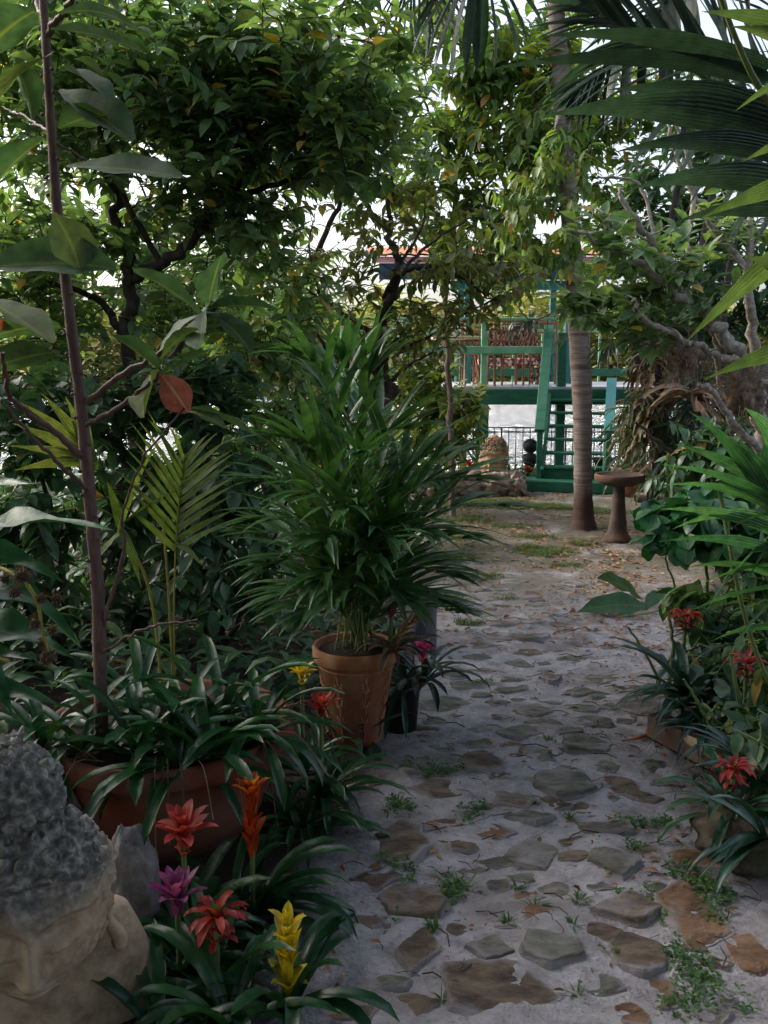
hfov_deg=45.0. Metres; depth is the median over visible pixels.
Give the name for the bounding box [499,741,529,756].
flagstone
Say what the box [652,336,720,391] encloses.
root mass
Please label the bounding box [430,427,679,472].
iron fence
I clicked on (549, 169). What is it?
drooping vine tree
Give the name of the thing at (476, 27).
hanging fan leaf
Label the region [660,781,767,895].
strap plant
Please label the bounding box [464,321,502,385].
garden chair
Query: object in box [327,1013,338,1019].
fallen leaf
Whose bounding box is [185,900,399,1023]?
bromeliad
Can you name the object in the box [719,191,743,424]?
fern trunk
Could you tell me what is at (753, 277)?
palm frond
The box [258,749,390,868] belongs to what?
bromeliad
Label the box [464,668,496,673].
flagstone
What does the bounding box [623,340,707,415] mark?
dead palm leaves
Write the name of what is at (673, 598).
variegated plant
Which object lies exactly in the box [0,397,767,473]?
lake water
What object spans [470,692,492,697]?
flagstone
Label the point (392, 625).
bromeliad
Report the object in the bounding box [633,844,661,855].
flagstone
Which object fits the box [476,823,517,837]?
flagstone
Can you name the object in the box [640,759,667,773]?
flagstone
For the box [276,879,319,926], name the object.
flagstone
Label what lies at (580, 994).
weed tuft
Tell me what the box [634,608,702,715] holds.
bromeliad
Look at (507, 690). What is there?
flagstone
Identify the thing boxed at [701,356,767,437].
root mass
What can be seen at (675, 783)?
flagstone
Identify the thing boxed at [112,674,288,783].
bromeliad
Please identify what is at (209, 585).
dark shrub
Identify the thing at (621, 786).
flagstone
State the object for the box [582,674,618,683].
flagstone
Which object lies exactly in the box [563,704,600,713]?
flagstone
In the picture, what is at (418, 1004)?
flagstone
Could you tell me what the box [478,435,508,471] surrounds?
carved head
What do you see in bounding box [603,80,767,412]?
leafy tree
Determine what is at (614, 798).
flagstone
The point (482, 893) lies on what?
flagstone
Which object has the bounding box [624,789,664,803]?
flagstone
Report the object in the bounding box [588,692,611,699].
flagstone
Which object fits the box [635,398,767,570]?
dark shrub
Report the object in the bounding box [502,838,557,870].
flagstone
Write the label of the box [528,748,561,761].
flagstone
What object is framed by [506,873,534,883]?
flagstone
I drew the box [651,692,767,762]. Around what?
strap plant
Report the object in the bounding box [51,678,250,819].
bromeliad
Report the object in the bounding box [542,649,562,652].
flagstone
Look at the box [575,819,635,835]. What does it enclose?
flagstone
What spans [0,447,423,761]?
undergrowth
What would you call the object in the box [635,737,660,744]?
flagstone
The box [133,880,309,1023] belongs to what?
bromeliad
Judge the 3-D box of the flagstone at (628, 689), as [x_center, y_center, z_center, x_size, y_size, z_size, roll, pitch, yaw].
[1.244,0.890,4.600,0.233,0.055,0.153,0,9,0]
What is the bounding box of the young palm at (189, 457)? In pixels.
[86,410,238,686]
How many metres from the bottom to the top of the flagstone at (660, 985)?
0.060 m
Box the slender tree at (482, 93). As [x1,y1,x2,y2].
[374,0,604,516]
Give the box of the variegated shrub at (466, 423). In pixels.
[352,331,490,507]
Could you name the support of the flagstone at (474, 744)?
on the ground at (364, 959)
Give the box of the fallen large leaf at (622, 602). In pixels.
[578,571,664,616]
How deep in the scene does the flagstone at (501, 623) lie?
5.71 m
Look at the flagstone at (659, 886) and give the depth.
2.86 m
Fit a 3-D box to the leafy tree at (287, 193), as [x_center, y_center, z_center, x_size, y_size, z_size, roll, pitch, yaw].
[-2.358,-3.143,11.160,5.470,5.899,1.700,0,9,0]
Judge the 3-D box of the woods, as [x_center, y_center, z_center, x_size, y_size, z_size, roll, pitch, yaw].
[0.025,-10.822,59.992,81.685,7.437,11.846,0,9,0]
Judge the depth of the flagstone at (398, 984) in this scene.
2.40 m
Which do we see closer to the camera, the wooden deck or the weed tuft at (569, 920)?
the weed tuft at (569, 920)
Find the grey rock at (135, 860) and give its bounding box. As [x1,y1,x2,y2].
[111,823,161,925]
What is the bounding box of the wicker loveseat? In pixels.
[475,325,540,384]
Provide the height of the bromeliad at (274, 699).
0.356 m
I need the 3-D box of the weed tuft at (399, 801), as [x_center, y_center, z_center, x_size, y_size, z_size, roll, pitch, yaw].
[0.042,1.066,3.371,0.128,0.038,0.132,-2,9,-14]
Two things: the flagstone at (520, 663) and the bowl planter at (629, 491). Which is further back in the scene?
the bowl planter at (629, 491)
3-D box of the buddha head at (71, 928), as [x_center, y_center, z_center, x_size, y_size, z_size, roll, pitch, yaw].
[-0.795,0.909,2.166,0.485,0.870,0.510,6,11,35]
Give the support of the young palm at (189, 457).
on the ground at (364, 959)
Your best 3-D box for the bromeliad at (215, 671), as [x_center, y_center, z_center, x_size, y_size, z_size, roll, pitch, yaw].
[-0.572,0.642,3.136,0.782,0.568,0.706,0,9,0]
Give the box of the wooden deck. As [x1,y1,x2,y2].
[322,318,684,464]
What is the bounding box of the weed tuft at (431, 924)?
[419,909,442,933]
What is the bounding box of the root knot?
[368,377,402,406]
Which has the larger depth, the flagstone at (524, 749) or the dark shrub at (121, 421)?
the dark shrub at (121, 421)
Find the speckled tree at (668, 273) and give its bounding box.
[533,124,767,454]
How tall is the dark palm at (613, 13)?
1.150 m
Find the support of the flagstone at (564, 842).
on the ground at (364, 959)
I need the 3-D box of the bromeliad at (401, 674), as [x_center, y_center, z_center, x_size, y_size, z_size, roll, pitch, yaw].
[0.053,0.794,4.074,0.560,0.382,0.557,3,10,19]
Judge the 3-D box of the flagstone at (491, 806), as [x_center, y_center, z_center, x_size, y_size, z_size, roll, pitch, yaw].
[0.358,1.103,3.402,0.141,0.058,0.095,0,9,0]
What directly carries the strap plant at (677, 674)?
on the ground at (364, 959)
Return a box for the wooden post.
[409,597,436,653]
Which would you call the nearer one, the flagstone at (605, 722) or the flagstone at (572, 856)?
the flagstone at (572, 856)
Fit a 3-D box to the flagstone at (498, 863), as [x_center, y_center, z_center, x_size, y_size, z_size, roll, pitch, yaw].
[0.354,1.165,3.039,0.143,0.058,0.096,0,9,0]
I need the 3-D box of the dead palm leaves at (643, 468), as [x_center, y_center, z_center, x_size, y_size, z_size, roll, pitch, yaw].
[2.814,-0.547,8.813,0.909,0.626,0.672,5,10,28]
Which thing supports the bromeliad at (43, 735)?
in the terracotta bowl
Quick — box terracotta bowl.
[46,679,295,862]
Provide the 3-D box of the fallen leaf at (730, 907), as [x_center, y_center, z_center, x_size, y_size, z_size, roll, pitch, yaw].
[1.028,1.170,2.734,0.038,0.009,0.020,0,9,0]
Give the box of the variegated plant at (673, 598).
[627,579,767,696]
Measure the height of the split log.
0.053 m
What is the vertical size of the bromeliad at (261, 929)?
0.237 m
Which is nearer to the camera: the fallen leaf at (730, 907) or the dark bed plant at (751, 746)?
the fallen leaf at (730, 907)
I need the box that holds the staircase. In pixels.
[525,325,616,493]
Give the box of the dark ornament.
[522,438,536,466]
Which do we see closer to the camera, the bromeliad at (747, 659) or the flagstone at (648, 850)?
the flagstone at (648, 850)
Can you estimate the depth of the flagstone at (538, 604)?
6.26 m
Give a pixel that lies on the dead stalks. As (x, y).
(97, 760)
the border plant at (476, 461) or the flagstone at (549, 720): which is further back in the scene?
the border plant at (476, 461)
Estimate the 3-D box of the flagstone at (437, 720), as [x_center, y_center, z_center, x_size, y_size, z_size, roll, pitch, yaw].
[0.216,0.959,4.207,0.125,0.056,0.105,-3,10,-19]
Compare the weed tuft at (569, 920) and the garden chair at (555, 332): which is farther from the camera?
the garden chair at (555, 332)
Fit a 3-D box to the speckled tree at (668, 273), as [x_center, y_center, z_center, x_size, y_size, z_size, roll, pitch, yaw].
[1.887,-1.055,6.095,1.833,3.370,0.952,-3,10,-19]
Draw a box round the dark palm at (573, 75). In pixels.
[530,0,767,138]
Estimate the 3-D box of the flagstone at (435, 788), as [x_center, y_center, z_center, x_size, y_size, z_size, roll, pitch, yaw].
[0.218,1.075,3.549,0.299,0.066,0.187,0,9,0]
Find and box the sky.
[0,0,767,365]
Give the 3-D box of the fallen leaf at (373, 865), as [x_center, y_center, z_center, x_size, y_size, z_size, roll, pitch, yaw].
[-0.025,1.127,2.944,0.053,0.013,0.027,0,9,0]
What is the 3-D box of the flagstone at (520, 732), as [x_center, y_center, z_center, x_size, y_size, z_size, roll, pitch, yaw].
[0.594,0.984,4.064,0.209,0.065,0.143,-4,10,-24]
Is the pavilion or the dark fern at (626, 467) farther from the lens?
the pavilion
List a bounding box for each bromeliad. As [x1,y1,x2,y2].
[0,687,125,805]
[0,725,83,811]
[18,673,156,764]
[45,679,152,749]
[46,633,180,717]
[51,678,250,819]
[68,656,277,824]
[68,699,265,844]
[92,918,284,1023]
[111,634,328,792]
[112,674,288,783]
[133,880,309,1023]
[134,905,341,1023]
[137,799,272,972]
[142,865,276,1005]
[170,831,324,952]
[173,667,352,811]
[174,771,360,971]
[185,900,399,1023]
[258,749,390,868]
[268,661,366,815]
[273,691,412,848]
[348,606,441,664]
[356,612,430,672]
[384,640,463,739]
[385,637,491,716]
[458,460,474,465]
[522,465,535,476]
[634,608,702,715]
[650,741,767,859]
[698,648,767,733]
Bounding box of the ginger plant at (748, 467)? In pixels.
[659,408,767,683]
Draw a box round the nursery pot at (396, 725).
[384,675,422,733]
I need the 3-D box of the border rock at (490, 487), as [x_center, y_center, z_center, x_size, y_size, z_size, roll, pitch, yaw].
[1.364,-0.322,11.458,0.656,0.381,0.398,0,9,0]
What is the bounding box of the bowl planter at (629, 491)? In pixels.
[610,464,651,497]
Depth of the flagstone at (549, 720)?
4.15 m
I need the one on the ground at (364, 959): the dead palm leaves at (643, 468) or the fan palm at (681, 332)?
the fan palm at (681, 332)
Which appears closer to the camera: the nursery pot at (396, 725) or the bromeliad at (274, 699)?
the bromeliad at (274, 699)
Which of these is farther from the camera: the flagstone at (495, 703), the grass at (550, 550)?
the grass at (550, 550)
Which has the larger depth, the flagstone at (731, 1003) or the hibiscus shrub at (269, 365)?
the hibiscus shrub at (269, 365)
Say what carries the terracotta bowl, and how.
on the ground at (364, 959)
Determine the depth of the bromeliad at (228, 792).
2.85 m
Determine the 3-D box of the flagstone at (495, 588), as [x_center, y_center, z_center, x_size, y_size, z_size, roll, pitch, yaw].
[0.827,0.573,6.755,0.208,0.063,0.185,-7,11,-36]
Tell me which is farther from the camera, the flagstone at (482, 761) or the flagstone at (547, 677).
the flagstone at (547, 677)
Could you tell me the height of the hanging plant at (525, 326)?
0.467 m
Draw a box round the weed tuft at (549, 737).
[543,734,553,739]
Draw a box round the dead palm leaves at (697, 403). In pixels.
[642,382,726,431]
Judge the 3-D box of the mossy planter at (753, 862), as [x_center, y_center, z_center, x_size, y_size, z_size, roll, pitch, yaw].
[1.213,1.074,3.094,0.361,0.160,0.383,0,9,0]
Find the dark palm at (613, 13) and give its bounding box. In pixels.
[514,0,767,255]
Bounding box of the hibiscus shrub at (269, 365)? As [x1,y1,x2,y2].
[153,300,400,589]
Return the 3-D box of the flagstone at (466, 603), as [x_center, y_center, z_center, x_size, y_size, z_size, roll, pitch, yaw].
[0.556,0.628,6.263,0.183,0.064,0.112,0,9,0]
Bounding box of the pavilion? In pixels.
[368,247,617,383]
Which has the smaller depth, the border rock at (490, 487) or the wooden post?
the wooden post
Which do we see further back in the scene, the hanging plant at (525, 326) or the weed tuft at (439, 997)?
the hanging plant at (525, 326)
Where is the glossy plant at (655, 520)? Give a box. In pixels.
[628,485,767,652]
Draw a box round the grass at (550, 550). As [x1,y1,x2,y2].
[425,497,632,625]
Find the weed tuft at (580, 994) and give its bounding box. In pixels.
[558,977,589,1005]
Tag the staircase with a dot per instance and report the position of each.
(554, 478)
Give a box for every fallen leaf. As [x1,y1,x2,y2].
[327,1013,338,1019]
[368,863,382,868]
[370,938,381,943]
[497,772,507,778]
[645,866,658,871]
[727,906,737,910]
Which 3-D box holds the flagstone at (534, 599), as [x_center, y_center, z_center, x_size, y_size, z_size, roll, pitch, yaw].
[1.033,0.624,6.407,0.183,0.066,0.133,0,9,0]
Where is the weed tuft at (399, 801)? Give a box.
[377,793,413,813]
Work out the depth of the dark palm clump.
8.22 m
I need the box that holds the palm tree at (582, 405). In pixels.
[547,2,597,531]
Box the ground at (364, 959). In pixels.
[0,365,767,1023]
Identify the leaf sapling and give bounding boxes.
[0,0,276,747]
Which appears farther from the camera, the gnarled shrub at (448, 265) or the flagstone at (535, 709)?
the gnarled shrub at (448, 265)
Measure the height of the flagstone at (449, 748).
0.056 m
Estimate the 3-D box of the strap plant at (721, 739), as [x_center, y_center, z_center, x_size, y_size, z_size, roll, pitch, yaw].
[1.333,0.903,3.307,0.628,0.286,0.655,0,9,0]
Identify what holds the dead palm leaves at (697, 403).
attached to the dark palm clump
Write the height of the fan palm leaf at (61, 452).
1.143 m
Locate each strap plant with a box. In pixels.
[606,636,742,732]
[620,641,690,683]
[642,676,751,760]
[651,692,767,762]
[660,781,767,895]
[662,591,767,689]
[665,715,767,819]
[672,678,766,769]
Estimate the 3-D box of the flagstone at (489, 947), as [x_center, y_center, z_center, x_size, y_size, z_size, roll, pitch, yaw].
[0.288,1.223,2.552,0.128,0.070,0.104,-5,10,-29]
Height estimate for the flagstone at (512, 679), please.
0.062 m
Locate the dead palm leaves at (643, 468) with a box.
[629,422,700,472]
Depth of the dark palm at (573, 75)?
3.21 m
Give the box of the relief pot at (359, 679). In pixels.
[312,632,398,747]
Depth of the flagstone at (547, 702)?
4.43 m
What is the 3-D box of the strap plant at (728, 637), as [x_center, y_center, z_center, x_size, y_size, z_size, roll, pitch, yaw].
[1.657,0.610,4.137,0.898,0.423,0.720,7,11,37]
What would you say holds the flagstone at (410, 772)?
on the ground at (364, 959)
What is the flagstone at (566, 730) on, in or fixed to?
on the ground at (364, 959)
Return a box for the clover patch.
[373,678,760,1022]
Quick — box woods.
[0,282,767,395]
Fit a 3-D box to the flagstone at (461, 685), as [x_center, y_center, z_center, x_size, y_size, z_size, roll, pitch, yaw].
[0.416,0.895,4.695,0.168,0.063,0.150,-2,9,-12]
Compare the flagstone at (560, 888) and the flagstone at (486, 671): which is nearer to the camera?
the flagstone at (560, 888)
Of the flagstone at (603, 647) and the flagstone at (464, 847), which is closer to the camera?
the flagstone at (464, 847)
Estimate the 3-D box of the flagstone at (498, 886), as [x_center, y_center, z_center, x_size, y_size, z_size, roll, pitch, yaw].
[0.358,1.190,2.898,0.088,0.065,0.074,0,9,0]
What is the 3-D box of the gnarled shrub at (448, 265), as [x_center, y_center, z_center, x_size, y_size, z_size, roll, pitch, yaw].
[0.093,-1.009,6.803,2.184,3.066,1.198,2,9,15]
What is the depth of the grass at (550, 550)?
8.62 m
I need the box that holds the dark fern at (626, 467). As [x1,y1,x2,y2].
[594,405,680,505]
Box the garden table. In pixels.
[431,336,480,384]
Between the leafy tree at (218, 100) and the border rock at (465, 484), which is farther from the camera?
the border rock at (465, 484)
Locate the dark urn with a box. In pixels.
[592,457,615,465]
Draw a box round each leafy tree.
[0,0,415,429]
[0,0,426,603]
[1,0,447,556]
[496,47,755,482]
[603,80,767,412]
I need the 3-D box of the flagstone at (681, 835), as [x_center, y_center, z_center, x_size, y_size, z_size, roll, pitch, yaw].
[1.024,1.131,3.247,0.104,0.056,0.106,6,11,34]
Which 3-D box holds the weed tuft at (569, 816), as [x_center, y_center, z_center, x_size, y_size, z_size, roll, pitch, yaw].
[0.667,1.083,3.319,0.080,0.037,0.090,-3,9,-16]
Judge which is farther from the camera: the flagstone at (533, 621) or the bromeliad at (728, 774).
the flagstone at (533, 621)
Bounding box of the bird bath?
[594,471,644,543]
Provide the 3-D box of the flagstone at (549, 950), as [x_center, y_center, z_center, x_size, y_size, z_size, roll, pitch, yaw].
[0.462,1.210,2.531,0.192,0.073,0.160,3,10,20]
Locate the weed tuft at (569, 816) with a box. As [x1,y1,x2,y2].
[559,809,581,821]
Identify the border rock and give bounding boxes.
[417,472,448,496]
[445,469,480,494]
[479,471,519,496]
[503,469,526,486]
[508,472,526,496]
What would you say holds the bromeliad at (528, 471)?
on the ground at (364, 959)
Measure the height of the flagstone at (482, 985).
0.069 m
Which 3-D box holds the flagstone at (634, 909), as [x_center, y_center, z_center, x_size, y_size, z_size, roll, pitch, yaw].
[0.722,1.192,2.736,0.205,0.079,0.154,-7,11,-37]
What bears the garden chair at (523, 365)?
on the wooden deck
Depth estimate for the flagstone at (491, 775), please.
3.64 m
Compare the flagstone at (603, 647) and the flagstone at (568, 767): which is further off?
the flagstone at (603, 647)
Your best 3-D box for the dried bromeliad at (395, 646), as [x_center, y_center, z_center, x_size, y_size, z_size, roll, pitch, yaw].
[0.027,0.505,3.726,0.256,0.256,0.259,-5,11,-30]
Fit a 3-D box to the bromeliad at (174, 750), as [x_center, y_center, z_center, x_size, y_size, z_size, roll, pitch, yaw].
[-0.660,0.775,2.785,0.507,0.290,0.392,-8,12,-43]
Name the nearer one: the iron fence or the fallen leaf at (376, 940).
the fallen leaf at (376, 940)
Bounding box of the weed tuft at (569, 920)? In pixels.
[564,914,585,932]
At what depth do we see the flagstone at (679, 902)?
2.70 m
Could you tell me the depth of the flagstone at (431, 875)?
2.94 m
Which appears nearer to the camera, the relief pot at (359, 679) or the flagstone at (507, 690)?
the relief pot at (359, 679)
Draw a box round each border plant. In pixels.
[456,451,535,473]
[507,463,535,474]
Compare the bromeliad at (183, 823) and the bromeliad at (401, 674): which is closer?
the bromeliad at (183, 823)
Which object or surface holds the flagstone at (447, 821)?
on the ground at (364, 959)
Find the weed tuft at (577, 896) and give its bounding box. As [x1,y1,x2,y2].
[565,890,592,905]
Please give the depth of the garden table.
12.90 m
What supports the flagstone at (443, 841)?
on the ground at (364, 959)
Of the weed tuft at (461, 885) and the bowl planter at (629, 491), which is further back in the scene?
the bowl planter at (629, 491)
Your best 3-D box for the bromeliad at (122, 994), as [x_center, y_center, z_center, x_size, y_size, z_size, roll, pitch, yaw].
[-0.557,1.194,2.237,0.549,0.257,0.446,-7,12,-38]
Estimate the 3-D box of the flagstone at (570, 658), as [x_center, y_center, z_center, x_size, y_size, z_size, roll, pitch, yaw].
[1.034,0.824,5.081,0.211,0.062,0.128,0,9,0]
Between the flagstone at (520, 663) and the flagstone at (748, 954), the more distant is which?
the flagstone at (520, 663)
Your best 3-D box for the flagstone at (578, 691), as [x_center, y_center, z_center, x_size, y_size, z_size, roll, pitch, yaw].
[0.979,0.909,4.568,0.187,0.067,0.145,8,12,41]
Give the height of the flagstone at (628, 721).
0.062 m
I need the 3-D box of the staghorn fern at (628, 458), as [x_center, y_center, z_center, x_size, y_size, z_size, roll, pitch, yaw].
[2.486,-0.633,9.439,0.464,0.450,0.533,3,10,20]
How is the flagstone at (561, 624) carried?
on the ground at (364, 959)
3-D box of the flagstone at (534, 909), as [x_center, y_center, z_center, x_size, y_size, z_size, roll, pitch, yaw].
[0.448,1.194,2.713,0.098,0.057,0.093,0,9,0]
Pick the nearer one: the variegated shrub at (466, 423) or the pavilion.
the variegated shrub at (466, 423)
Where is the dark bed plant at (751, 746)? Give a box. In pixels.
[673,548,767,797]
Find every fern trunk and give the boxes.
[646,185,680,533]
[688,187,716,430]
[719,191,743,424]
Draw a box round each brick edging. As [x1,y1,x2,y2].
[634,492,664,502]
[647,712,762,790]
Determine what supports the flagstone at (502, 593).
on the ground at (364, 959)
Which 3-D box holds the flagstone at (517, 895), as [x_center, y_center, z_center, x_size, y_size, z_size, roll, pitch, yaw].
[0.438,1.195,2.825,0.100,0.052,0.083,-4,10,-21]
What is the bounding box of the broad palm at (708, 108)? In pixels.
[489,0,767,222]
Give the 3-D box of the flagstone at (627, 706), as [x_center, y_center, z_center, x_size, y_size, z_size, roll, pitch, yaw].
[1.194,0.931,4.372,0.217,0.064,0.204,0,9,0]
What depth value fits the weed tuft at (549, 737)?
4.00 m
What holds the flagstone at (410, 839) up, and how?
on the ground at (364, 959)
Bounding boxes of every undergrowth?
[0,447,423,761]
[678,529,767,781]
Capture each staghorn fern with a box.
[598,388,676,465]
[603,429,643,471]
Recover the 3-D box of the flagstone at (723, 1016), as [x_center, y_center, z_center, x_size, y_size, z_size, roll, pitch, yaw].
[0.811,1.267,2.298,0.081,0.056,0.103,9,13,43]
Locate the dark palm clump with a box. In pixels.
[611,371,767,500]
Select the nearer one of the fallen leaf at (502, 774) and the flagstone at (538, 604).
the fallen leaf at (502, 774)
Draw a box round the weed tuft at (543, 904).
[521,895,553,911]
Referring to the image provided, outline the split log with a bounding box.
[684,735,720,757]
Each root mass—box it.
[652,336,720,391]
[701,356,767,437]
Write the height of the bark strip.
0.033 m
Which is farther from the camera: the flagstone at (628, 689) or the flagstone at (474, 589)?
the flagstone at (474, 589)
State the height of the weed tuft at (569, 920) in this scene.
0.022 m
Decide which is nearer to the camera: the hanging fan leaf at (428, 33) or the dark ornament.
the hanging fan leaf at (428, 33)
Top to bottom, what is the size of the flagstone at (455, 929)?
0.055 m
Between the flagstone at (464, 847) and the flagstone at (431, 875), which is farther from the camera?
the flagstone at (464, 847)
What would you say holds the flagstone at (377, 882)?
on the ground at (364, 959)
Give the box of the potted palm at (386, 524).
[206,298,535,650]
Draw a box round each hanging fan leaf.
[369,0,465,60]
[396,0,541,81]
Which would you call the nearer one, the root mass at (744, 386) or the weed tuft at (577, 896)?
the weed tuft at (577, 896)
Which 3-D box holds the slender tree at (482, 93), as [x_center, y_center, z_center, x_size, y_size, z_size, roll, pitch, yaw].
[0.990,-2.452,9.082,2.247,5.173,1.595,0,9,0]
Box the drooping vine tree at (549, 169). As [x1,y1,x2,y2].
[473,110,606,320]
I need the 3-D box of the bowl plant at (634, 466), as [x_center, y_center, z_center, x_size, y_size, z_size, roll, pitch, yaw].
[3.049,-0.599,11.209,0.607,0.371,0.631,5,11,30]
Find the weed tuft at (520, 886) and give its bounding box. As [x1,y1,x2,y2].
[503,877,528,890]
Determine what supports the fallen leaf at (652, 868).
on the ground at (364, 959)
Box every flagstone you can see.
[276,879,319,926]
[332,1004,378,1020]
[349,871,403,892]
[352,915,385,928]
[374,818,433,870]
[375,992,439,1015]
[376,883,451,918]
[376,975,412,992]
[383,922,390,933]
[394,927,440,977]
[398,766,421,778]
[406,779,461,798]
[415,725,441,736]
[417,716,446,724]
[418,695,474,711]
[421,872,445,884]
[429,743,455,752]
[432,818,463,826]
[437,830,458,842]
[440,958,563,1016]
[441,672,465,680]
[446,923,472,935]
[450,680,483,690]
[450,840,480,854]
[456,586,490,592]
[456,867,486,873]
[459,600,478,604]
[460,738,495,748]
[462,654,491,659]
[462,750,507,773]
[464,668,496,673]
[464,935,514,959]
[466,726,492,732]
[469,642,495,648]
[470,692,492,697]
[473,856,512,869]
[473,890,486,898]
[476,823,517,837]
[479,803,493,809]
[484,607,496,610]
[484,620,519,626]
[484,699,510,706]
[485,586,507,590]
[486,879,511,893]
[488,603,511,607]
[488,771,510,779]
[488,920,516,928]
[490,684,528,693]
[491,714,503,721]
[492,790,535,808]
[493,591,518,596]
[495,724,543,740]
[499,632,550,642]
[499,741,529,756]
[500,578,528,584]
[500,676,520,682]
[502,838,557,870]
[503,809,557,826]
[504,658,534,667]
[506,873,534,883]
[509,649,541,655]
[510,698,526,701]
[510,892,538,899]
[512,703,553,716]
[514,618,541,623]
[517,590,540,594]
[518,928,586,970]
[521,904,550,918]
[522,597,545,601]
[524,717,562,724]
[527,603,549,606]
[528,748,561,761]
[529,697,562,704]
[533,767,598,801]
[536,661,550,665]
[537,669,554,673]
[537,882,568,896]
[538,671,562,685]
[539,795,573,810]
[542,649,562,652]
[548,622,572,627]
[554,850,588,861]
[555,727,583,734]
[556,655,588,660]
[556,765,577,770]
[557,836,582,846]
[561,640,586,648]
[561,733,612,754]
[562,580,593,587]
[562,686,603,697]
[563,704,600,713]
[566,671,584,675]
[569,801,595,817]
[574,715,615,727]
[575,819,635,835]
[578,973,626,996]
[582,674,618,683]
[586,846,643,880]
[586,881,615,890]
[586,921,623,941]
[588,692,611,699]
[589,889,662,928]
[596,644,611,649]
[596,759,620,773]
[600,703,619,710]
[602,795,624,804]
[604,776,640,795]
[607,932,668,978]
[612,682,641,692]
[613,1002,651,1023]
[616,718,636,724]
[618,699,659,715]
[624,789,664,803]
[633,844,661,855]
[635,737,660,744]
[637,979,682,1010]
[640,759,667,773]
[646,882,666,897]
[649,778,684,787]
[652,880,734,947]
[666,848,721,872]
[667,825,690,837]
[679,944,708,952]
[686,877,729,899]
[699,956,737,972]
[699,1007,734,1023]
[706,977,740,1007]
[726,932,767,976]
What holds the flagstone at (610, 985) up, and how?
on the ground at (364, 959)
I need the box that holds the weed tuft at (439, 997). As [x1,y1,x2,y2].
[431,985,446,1003]
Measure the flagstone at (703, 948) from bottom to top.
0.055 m
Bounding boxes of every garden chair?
[444,322,480,383]
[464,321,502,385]
[487,321,525,384]
[517,321,556,384]
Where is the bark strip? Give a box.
[621,733,647,740]
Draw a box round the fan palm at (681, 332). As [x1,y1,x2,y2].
[552,298,707,493]
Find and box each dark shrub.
[0,360,136,670]
[41,356,180,650]
[122,347,308,650]
[251,423,449,520]
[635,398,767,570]
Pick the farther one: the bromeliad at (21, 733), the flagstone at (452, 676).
the flagstone at (452, 676)
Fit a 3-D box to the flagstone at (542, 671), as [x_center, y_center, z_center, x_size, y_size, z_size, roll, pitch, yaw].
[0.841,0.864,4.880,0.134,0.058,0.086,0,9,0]
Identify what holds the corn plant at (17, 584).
on the ground at (364, 959)
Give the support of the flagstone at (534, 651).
on the ground at (364, 959)
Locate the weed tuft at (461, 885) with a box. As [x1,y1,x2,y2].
[434,867,483,896]
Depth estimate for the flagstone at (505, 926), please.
2.66 m
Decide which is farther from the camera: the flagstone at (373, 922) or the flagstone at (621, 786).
the flagstone at (621, 786)
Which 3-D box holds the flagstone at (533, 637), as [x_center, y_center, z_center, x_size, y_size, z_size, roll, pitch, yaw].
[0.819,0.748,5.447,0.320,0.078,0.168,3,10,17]
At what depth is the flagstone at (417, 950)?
2.52 m
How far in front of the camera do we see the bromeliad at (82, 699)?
3.02 m
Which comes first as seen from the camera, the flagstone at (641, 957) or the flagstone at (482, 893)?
the flagstone at (641, 957)
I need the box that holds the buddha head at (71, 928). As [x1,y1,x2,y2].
[0,736,151,1023]
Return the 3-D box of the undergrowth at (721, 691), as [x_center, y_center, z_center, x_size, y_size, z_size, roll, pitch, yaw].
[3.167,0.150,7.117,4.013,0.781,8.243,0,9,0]
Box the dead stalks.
[42,699,343,848]
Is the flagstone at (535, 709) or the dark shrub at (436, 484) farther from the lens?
the dark shrub at (436, 484)
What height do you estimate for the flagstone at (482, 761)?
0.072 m
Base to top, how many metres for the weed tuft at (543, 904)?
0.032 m
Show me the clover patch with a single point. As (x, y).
(684, 956)
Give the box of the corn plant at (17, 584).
[0,476,112,712]
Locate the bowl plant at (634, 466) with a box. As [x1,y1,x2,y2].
[611,449,650,470]
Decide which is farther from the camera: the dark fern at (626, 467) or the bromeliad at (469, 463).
the bromeliad at (469, 463)
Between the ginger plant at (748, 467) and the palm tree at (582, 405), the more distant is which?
the palm tree at (582, 405)
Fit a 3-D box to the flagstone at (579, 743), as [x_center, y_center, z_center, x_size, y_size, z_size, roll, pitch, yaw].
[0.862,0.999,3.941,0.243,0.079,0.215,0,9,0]
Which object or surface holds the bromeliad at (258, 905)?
on the ground at (364, 959)
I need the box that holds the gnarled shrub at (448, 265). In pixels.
[269,160,549,507]
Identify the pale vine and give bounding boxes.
[682,620,767,737]
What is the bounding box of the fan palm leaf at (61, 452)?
[12,393,97,666]
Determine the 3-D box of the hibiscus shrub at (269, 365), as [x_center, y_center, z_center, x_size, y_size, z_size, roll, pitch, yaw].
[-0.683,-0.343,6.001,1.614,1.991,0.951,-2,9,-13]
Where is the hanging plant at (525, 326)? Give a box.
[502,309,556,340]
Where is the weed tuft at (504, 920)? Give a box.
[499,911,517,925]
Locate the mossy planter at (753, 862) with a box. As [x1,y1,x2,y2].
[689,797,767,878]

